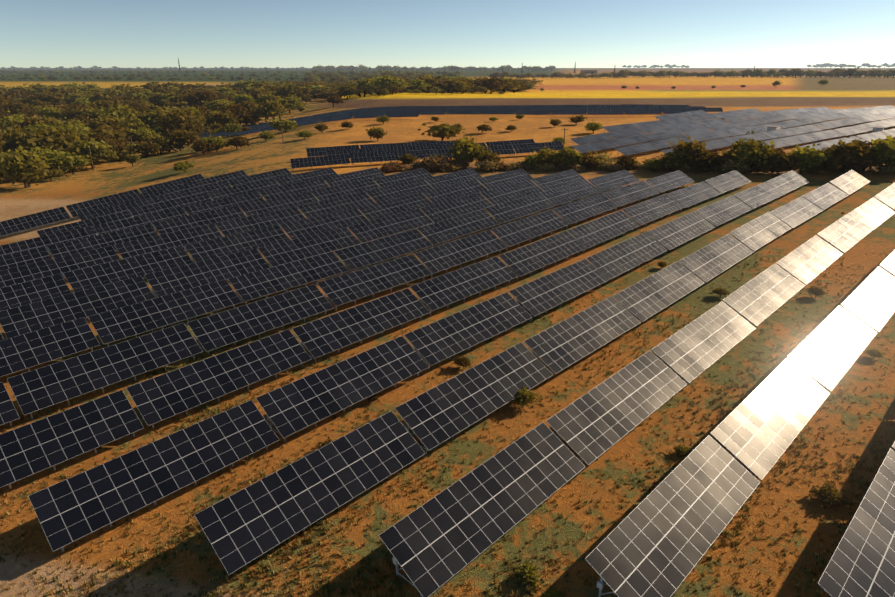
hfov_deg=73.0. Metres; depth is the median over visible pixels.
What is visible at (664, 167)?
dry shrub
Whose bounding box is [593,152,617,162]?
dry shrub
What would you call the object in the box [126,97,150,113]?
tree wood
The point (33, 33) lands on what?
sky
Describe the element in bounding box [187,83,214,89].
tree wood
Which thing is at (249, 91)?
tree wood
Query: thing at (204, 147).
hill tree
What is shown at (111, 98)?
tree wood
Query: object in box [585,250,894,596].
solar row
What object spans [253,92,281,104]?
tree wood
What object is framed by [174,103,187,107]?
tree wood
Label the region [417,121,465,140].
hill tree
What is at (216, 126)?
tree wood
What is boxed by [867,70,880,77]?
tree
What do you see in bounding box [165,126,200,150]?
hill tree
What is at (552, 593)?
shrub
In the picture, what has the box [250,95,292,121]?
tree wood
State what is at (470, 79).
tree wood
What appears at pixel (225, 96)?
tree wood
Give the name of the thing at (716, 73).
tree
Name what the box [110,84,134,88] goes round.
tree wood
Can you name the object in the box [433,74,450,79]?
tree wood
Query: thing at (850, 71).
tree
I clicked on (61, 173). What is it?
tree wood
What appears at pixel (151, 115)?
tree wood
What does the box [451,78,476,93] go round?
tree wood
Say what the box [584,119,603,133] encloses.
hill tree
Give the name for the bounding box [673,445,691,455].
shrub
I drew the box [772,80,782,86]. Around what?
field tree
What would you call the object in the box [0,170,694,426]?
solar row
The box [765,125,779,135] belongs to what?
inverter cabin
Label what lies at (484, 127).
hill tree
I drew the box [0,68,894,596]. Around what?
terrain ground
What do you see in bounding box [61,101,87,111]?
tree wood
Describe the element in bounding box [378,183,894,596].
solar row
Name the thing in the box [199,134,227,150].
hill tree
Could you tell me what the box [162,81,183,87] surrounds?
tree wood
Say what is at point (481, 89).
tree wood
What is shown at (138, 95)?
tree wood
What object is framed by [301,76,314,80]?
tree
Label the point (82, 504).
solar row
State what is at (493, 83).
tree wood
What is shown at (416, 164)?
dry shrub
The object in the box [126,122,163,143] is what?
tree wood
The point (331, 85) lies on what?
tree wood
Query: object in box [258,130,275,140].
hill tree
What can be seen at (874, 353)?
shrub
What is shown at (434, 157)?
dry shrub
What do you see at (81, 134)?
tree wood
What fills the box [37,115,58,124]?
tree wood
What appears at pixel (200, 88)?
tree wood
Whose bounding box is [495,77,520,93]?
tree wood
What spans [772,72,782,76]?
tree
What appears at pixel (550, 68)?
tree
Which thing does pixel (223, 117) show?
tree wood
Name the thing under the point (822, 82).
field tree
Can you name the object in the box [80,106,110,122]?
tree wood
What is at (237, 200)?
solar row
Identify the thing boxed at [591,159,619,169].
dry shrub
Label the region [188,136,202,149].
hill tree
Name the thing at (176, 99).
tree wood
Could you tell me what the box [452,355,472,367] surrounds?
shrub
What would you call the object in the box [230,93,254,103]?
tree wood
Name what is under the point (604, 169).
dry shrub
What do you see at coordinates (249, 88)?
tree wood
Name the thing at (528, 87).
tree wood
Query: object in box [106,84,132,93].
tree wood
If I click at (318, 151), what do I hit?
solar row
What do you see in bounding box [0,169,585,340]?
solar row
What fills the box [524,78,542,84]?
tree wood
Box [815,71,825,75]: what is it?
tree
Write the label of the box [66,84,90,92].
tree wood
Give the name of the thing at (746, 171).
dry shrub
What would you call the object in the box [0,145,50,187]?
tree wood
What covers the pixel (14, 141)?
tree wood
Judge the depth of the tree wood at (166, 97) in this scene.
504.12 m
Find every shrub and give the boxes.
[311,437,336,450]
[367,394,378,401]
[378,164,396,171]
[380,161,407,171]
[410,160,420,169]
[417,155,451,170]
[418,155,453,171]
[442,161,463,171]
[450,157,469,168]
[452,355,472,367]
[475,157,500,171]
[495,161,512,171]
[505,386,542,408]
[507,162,534,169]
[513,563,543,587]
[532,163,558,171]
[542,586,568,596]
[558,164,580,170]
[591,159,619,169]
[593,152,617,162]
[596,164,611,170]
[605,162,624,170]
[623,161,643,169]
[646,157,674,171]
[656,261,667,268]
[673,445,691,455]
[674,165,696,172]
[691,439,702,448]
[709,287,729,296]
[711,163,749,172]
[714,157,752,173]
[806,286,827,297]
[806,483,851,509]
[839,164,875,171]
[864,348,884,357]
[874,165,894,173]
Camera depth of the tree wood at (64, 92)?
537.00 m
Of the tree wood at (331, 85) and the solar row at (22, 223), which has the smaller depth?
the solar row at (22, 223)
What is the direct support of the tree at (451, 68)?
on the terrain ground
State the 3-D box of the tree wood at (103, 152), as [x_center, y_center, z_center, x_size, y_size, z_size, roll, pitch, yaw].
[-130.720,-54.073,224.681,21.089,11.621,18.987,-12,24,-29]
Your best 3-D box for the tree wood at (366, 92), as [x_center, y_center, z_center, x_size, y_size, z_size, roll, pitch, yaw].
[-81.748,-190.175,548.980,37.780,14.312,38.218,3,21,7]
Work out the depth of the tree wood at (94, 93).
537.10 m
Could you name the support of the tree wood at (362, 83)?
on the terrain ground
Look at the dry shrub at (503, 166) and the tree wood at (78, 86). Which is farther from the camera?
the tree wood at (78, 86)
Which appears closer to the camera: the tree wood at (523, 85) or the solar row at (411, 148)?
the solar row at (411, 148)
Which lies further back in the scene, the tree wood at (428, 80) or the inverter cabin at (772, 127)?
the tree wood at (428, 80)
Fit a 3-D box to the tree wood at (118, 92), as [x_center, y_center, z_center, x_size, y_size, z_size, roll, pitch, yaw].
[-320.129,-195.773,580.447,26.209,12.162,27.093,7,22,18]
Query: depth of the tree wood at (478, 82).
538.71 m
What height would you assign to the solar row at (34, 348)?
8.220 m
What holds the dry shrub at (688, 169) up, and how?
on the terrain ground
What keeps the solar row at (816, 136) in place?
on the terrain ground
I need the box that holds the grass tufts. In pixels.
[0,249,894,596]
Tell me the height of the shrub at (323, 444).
1.581 m
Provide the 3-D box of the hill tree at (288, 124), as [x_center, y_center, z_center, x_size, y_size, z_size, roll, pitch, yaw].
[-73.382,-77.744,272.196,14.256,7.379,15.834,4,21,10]
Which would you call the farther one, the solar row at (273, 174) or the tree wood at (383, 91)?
the tree wood at (383, 91)
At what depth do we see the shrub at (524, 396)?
50.69 m
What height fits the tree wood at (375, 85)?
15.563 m
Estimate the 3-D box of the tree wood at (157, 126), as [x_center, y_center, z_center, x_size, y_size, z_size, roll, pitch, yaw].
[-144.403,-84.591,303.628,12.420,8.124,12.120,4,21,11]
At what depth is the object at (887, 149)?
132.61 m
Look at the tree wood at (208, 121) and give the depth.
320.00 m
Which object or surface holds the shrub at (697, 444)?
on the terrain ground
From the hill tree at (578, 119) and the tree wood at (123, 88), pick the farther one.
the tree wood at (123, 88)
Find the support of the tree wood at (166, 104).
on the terrain ground
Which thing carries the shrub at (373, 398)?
on the terrain ground
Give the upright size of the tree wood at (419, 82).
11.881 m
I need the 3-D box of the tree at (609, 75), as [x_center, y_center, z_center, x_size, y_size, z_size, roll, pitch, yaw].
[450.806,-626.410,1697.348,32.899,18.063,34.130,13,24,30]
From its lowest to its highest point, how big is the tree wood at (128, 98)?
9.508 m
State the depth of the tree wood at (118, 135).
253.79 m
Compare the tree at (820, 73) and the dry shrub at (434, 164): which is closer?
the dry shrub at (434, 164)
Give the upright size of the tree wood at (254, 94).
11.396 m
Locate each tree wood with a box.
[0,91,25,98]
[0,96,18,102]
[0,97,38,116]
[0,107,13,116]
[0,110,23,130]
[0,112,10,119]
[0,123,34,151]
[0,131,17,152]
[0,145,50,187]
[0,149,18,182]
[4,152,58,186]
[6,89,31,97]
[7,128,41,147]
[9,84,34,92]
[12,95,25,103]
[13,109,38,119]
[13,115,46,127]
[16,118,97,154]
[22,95,42,104]
[22,121,55,131]
[26,96,53,108]
[27,83,47,88]
[30,104,41,117]
[31,145,74,176]
[32,85,60,92]
[34,91,63,108]
[35,105,64,119]
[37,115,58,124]
[39,86,73,92]
[42,123,93,139]
[48,167,66,179]
[53,117,88,129]
[55,88,82,104]
[55,152,91,173]
[56,121,93,131]
[57,87,87,94]
[58,106,84,121]
[59,83,77,86]
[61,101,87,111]
[62,93,93,104]
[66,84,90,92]
[67,114,96,124]
[69,138,126,168]
[74,97,91,106]
[76,94,135,112]
[77,83,105,93]
[79,90,121,101]
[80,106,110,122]
[82,128,122,159]
[84,113,133,130]
[87,125,129,143]
[89,91,116,97]
[89,122,135,142]
[98,100,149,126]
[100,96,124,103]
[102,141,132,160]
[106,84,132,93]
[107,88,126,97]
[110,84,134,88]
[121,87,150,94]
[121,92,150,100]
[121,99,132,105]
[123,152,140,165]
[124,95,135,101]
[125,142,137,152]
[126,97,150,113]
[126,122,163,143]
[133,111,150,125]
[135,99,153,103]
[139,81,161,88]
[139,89,159,95]
[140,132,169,153]
[141,112,156,124]
[142,83,167,89]
[142,102,160,112]
[144,124,160,129]
[147,92,173,104]
[149,91,176,104]
[152,87,169,93]
[152,107,171,119]
[153,101,212,125]
[154,101,215,132]
[156,128,174,135]
[158,98,170,103]
[160,101,174,107]
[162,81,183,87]
[170,87,197,95]
[173,83,194,88]
[173,92,184,102]
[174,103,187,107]
[178,90,197,106]
[181,85,223,110]
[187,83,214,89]
[187,105,210,117]
[196,87,213,90]
[201,99,234,108]
[202,116,214,127]
[204,88,221,93]
[204,109,215,119]
[207,123,222,130]
[209,86,239,94]
[209,108,243,126]
[210,99,228,110]
[214,93,231,100]
[215,85,241,92]
[216,82,237,87]
[216,98,247,121]
[222,90,241,98]
[229,79,258,89]
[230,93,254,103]
[235,109,266,124]
[239,86,275,94]
[239,101,257,111]
[241,86,265,92]
[245,89,268,98]
[249,81,275,87]
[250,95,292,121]
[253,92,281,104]
[260,84,278,94]
[272,84,293,96]
[276,85,314,97]
[277,81,303,95]
[279,94,307,112]
[301,85,323,97]
[301,95,310,101]
[310,85,336,93]
[316,89,345,97]
[321,83,340,88]
[325,93,345,106]
[335,81,376,96]
[336,81,359,98]
[355,76,378,96]
[367,71,407,91]
[369,77,380,94]
[376,81,407,92]
[378,88,388,94]
[386,85,401,94]
[401,81,426,91]
[407,76,439,89]
[408,77,430,87]
[429,79,458,92]
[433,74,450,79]
[443,79,476,92]
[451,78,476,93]
[451,80,469,93]
[463,77,477,90]
[472,77,495,92]
[475,86,486,91]
[480,74,505,93]
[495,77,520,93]
[496,76,514,92]
[506,79,529,92]
[509,84,531,91]
[515,78,534,83]
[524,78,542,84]
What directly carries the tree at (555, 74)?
on the terrain ground
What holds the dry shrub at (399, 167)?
on the terrain ground
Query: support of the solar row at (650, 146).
on the terrain ground
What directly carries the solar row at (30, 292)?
on the terrain ground
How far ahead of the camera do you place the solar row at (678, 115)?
242.33 m
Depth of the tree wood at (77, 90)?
567.09 m
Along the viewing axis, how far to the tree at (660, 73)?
1805.74 m
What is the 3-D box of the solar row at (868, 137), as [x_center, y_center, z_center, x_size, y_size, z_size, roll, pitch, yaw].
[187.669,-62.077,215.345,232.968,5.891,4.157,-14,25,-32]
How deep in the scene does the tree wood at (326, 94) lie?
510.03 m
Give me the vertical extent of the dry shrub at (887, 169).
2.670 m
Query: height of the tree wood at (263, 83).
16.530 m
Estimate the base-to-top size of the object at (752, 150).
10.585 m
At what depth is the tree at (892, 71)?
1799.81 m
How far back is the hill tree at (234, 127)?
297.12 m
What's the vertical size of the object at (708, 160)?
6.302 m
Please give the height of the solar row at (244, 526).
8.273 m
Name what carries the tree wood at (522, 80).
on the terrain ground
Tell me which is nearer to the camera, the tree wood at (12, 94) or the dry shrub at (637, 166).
the dry shrub at (637, 166)
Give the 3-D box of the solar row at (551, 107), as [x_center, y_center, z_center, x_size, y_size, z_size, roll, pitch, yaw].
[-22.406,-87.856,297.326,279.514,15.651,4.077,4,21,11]
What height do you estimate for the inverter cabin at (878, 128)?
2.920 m
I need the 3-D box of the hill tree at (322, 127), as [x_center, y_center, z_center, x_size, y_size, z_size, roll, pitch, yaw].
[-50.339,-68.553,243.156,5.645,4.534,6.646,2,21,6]
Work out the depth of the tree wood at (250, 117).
325.22 m
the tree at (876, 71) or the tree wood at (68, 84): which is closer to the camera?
the tree wood at (68, 84)
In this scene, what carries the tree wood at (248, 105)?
on the terrain ground
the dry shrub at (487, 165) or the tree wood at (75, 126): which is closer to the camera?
the dry shrub at (487, 165)
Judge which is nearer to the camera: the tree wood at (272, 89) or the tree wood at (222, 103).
the tree wood at (222, 103)
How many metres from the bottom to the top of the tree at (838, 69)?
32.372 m
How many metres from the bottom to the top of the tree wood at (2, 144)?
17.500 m
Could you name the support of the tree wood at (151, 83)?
on the terrain ground
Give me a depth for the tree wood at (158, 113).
334.76 m
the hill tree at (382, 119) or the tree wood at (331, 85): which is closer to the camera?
the hill tree at (382, 119)
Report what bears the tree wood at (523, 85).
on the terrain ground
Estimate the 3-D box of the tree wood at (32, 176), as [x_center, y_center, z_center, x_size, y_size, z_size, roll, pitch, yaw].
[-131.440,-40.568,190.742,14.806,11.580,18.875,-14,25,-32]
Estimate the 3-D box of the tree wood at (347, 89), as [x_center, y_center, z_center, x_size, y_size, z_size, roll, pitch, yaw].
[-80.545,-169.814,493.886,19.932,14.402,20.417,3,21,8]
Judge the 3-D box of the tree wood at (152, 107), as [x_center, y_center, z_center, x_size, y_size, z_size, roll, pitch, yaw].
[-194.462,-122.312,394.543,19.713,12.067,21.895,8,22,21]
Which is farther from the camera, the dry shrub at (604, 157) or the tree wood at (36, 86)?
the tree wood at (36, 86)
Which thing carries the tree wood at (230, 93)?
on the terrain ground
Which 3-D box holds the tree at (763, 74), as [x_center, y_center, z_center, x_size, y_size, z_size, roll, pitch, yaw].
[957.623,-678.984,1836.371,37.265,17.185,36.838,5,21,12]
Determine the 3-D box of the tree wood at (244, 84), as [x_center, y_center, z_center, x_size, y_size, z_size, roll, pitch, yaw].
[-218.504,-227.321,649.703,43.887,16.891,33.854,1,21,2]
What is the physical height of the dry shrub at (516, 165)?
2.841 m
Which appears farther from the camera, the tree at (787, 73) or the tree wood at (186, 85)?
the tree at (787, 73)
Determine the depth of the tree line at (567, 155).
150.67 m
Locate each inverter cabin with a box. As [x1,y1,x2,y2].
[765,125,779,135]
[872,126,884,132]
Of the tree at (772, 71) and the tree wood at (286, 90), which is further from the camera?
the tree at (772, 71)
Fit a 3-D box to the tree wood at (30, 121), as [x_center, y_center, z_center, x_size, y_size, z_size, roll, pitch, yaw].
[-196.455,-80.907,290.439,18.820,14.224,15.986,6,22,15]
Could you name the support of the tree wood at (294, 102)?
on the terrain ground
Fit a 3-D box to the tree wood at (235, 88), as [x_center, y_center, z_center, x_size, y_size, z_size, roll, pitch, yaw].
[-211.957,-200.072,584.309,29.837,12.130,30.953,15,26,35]
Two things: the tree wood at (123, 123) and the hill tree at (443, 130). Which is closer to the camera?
the hill tree at (443, 130)
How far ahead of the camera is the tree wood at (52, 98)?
489.17 m
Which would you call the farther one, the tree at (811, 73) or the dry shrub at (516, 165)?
the tree at (811, 73)
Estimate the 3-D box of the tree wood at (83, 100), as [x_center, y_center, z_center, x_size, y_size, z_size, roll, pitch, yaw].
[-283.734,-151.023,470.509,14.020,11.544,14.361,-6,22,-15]
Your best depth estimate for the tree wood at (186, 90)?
514.77 m
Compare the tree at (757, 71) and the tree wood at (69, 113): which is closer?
the tree wood at (69, 113)
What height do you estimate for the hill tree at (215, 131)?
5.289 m
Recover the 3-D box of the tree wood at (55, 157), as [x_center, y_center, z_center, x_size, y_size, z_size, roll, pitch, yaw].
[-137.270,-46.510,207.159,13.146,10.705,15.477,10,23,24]
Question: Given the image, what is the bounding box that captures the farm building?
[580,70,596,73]
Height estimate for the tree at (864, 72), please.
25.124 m
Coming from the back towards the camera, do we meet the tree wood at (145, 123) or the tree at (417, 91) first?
the tree at (417, 91)
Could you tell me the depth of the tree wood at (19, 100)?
485.17 m
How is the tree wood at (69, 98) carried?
on the terrain ground
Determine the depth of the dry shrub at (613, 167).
148.60 m
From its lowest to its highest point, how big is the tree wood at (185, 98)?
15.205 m
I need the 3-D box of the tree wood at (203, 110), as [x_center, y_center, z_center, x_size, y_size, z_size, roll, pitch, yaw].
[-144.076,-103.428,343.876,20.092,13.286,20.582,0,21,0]
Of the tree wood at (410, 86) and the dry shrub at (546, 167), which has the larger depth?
the tree wood at (410, 86)
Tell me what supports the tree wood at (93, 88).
on the terrain ground
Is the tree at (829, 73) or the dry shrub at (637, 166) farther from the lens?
the tree at (829, 73)
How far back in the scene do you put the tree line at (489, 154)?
153.37 m
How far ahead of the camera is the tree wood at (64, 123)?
286.61 m
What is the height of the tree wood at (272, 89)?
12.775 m
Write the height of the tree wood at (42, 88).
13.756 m
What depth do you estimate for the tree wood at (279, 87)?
581.47 m
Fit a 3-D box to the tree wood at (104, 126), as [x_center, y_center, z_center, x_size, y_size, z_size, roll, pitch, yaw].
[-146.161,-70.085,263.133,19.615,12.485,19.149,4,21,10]
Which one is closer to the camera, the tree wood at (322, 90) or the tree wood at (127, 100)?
the tree wood at (127, 100)
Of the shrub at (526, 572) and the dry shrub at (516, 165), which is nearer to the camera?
the shrub at (526, 572)
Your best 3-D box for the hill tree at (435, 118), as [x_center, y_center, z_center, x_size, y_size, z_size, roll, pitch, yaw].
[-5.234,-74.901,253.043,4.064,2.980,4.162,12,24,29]
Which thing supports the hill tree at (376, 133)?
on the terrain ground
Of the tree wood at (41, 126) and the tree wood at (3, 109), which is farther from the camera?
the tree wood at (3, 109)
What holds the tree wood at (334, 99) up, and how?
on the terrain ground
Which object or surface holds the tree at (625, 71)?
on the terrain ground
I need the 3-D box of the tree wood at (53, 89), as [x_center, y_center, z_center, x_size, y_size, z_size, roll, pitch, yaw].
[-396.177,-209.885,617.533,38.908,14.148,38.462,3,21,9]
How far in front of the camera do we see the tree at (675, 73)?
1808.38 m
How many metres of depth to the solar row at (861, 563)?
32.95 m
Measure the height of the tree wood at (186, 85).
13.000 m
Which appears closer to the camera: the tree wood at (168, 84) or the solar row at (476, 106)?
the solar row at (476, 106)
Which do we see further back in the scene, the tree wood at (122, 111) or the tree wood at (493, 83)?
the tree wood at (493, 83)
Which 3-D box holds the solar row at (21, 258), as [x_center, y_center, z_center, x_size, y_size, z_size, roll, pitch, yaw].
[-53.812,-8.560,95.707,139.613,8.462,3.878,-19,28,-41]
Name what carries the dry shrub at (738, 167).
on the terrain ground
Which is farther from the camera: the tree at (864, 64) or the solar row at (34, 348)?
the tree at (864, 64)
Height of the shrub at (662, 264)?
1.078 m
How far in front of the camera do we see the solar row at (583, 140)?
209.77 m
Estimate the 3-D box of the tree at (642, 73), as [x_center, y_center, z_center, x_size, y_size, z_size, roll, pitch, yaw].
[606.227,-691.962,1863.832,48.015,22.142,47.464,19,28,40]
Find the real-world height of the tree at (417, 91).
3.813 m
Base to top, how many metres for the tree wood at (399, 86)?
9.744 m
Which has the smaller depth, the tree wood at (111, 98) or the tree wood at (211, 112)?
the tree wood at (211, 112)
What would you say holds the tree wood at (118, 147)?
on the terrain ground
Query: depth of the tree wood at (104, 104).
346.21 m
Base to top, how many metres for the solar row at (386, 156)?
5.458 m
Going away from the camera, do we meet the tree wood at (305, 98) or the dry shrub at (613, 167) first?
the dry shrub at (613, 167)
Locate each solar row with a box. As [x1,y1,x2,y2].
[0,167,384,255]
[0,168,432,269]
[0,168,481,287]
[0,169,532,310]
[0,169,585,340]
[0,170,639,376]
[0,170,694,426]
[0,170,751,488]
[0,174,204,236]
[28,170,808,551]
[37,167,337,236]
[78,168,291,220]
[111,170,247,205]
[194,170,870,574]
[196,112,419,137]
[197,107,722,133]
[197,109,699,133]
[206,106,704,128]
[222,104,688,127]
[290,141,562,169]
[306,140,459,156]
[327,139,534,157]
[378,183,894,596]
[570,107,830,145]
[572,105,894,153]
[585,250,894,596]
[602,108,761,131]
[615,108,894,157]
[654,110,707,120]
[661,112,894,153]
[761,118,894,150]
[799,128,894,150]
[817,441,894,596]
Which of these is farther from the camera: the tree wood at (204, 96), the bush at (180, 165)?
the tree wood at (204, 96)
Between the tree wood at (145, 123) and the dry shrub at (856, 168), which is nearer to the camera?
the dry shrub at (856, 168)
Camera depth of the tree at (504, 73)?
1674.34 m
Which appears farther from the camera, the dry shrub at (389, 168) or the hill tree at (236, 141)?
the hill tree at (236, 141)
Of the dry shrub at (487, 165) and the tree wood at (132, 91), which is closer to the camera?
the dry shrub at (487, 165)
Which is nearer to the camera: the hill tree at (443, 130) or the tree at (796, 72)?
the hill tree at (443, 130)
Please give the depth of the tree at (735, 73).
1801.67 m
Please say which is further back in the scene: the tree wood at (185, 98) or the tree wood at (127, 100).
the tree wood at (127, 100)
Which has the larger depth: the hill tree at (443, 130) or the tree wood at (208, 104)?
the tree wood at (208, 104)
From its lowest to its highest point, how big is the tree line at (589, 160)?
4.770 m
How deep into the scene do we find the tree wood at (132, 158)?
221.00 m
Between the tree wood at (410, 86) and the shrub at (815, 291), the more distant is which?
the tree wood at (410, 86)
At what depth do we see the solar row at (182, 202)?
122.74 m
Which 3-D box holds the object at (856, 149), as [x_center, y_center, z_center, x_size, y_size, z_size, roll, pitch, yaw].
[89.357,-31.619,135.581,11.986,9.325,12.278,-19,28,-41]
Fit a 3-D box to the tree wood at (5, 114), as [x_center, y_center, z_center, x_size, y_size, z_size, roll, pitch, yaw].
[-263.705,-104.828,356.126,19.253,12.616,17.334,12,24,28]
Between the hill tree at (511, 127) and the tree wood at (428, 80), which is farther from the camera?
the tree wood at (428, 80)
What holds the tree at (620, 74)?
on the terrain ground
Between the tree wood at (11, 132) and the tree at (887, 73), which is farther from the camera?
the tree at (887, 73)
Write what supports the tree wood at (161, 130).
on the terrain ground
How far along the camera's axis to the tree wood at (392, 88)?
461.54 m
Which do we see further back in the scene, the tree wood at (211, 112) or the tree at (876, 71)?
the tree at (876, 71)
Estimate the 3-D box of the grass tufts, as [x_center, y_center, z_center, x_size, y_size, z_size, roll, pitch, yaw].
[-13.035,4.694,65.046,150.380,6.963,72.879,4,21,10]
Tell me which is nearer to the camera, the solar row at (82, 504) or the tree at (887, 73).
the solar row at (82, 504)
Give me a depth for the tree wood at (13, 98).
506.87 m
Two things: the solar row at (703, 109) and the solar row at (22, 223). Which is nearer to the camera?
the solar row at (22, 223)
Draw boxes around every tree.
[132,139,163,156]
[151,141,179,153]
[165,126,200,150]
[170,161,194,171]
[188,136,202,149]
[191,141,219,154]
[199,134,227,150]
[207,129,221,133]
[220,120,244,133]
[226,133,251,149]
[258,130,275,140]
[268,118,298,131]
[295,131,315,139]
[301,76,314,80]
[314,123,327,132]
[325,65,335,70]
[339,121,353,128]
[366,126,387,140]
[374,114,392,123]
[378,65,389,70]
[412,89,421,93]
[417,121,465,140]
[430,87,439,93]
[430,116,439,120]
[449,66,459,71]
[475,122,493,132]
[496,65,507,70]
[499,71,509,76]
[504,125,516,131]
[546,65,555,70]
[550,72,560,78]
[550,119,561,126]
[552,137,565,143]
[568,115,587,124]
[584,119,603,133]
[602,72,612,77]
[616,72,626,76]
[617,69,629,77]
[638,70,649,76]
[656,70,667,77]
[670,70,684,77]
[708,70,724,77]
[723,70,741,77]
[738,70,750,77]
[751,68,766,77]
[758,72,766,77]
[765,69,779,77]
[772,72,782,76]
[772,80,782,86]
[781,69,792,77]
[785,69,805,77]
[803,70,816,77]
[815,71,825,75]
[817,79,828,84]
[824,71,835,77]
[830,70,842,77]
[831,67,844,77]
[838,67,860,77]
[856,69,868,76]
[860,62,869,67]
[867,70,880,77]
[868,69,882,77]
[881,71,893,77]
[885,69,894,77]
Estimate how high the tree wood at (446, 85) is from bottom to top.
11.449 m
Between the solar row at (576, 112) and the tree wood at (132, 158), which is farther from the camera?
the solar row at (576, 112)
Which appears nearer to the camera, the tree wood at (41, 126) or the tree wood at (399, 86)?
the tree wood at (41, 126)
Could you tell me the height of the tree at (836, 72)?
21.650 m
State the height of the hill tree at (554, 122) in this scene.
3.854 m
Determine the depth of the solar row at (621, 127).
225.59 m
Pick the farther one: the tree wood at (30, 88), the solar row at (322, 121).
the tree wood at (30, 88)
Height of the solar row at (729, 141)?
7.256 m
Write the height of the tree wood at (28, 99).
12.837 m
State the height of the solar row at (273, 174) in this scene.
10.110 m
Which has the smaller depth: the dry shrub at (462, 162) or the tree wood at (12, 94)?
the dry shrub at (462, 162)
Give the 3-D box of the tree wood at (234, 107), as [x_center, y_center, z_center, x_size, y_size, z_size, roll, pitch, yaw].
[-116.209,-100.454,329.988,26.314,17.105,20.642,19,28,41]
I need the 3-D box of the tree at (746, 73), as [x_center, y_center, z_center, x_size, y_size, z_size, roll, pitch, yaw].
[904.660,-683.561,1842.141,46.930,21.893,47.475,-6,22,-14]
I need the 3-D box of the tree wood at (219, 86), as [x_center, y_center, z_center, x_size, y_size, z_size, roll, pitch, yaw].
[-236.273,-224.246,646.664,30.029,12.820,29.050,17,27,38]
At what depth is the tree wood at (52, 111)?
376.78 m
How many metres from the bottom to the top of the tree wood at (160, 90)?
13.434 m
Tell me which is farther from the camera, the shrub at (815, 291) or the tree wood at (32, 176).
the tree wood at (32, 176)
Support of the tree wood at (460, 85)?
on the terrain ground
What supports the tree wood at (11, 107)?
on the terrain ground
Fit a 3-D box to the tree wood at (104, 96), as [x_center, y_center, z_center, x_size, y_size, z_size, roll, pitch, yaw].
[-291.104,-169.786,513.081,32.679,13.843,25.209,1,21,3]
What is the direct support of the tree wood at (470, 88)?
on the terrain ground
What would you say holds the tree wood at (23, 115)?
on the terrain ground
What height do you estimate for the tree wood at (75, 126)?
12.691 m
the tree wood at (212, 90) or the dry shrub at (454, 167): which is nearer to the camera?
the dry shrub at (454, 167)
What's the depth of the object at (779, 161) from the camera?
136.81 m
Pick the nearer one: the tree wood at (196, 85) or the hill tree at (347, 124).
the hill tree at (347, 124)
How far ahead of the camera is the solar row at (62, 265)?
98.60 m
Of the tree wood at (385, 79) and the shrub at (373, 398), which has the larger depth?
the tree wood at (385, 79)
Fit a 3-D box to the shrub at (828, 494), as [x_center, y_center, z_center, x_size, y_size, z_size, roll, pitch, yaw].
[24.972,12.972,39.594,2.783,1.349,2.183,4,21,11]
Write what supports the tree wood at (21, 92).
on the terrain ground
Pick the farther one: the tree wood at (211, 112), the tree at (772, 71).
the tree at (772, 71)
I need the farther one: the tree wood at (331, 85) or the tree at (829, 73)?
the tree at (829, 73)
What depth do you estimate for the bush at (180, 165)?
181.73 m
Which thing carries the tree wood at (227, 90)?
on the terrain ground
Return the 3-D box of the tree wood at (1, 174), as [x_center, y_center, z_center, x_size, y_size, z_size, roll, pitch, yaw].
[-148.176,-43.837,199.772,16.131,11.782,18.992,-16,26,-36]
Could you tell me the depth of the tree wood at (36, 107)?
424.46 m
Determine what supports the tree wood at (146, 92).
on the terrain ground
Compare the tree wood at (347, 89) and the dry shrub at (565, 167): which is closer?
the dry shrub at (565, 167)
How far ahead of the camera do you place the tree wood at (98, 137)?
241.71 m
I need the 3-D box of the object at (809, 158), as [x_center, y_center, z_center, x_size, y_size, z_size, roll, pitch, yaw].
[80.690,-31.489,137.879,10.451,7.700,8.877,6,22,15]
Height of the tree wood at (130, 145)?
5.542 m
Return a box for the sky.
[0,0,894,67]
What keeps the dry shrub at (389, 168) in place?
on the terrain ground

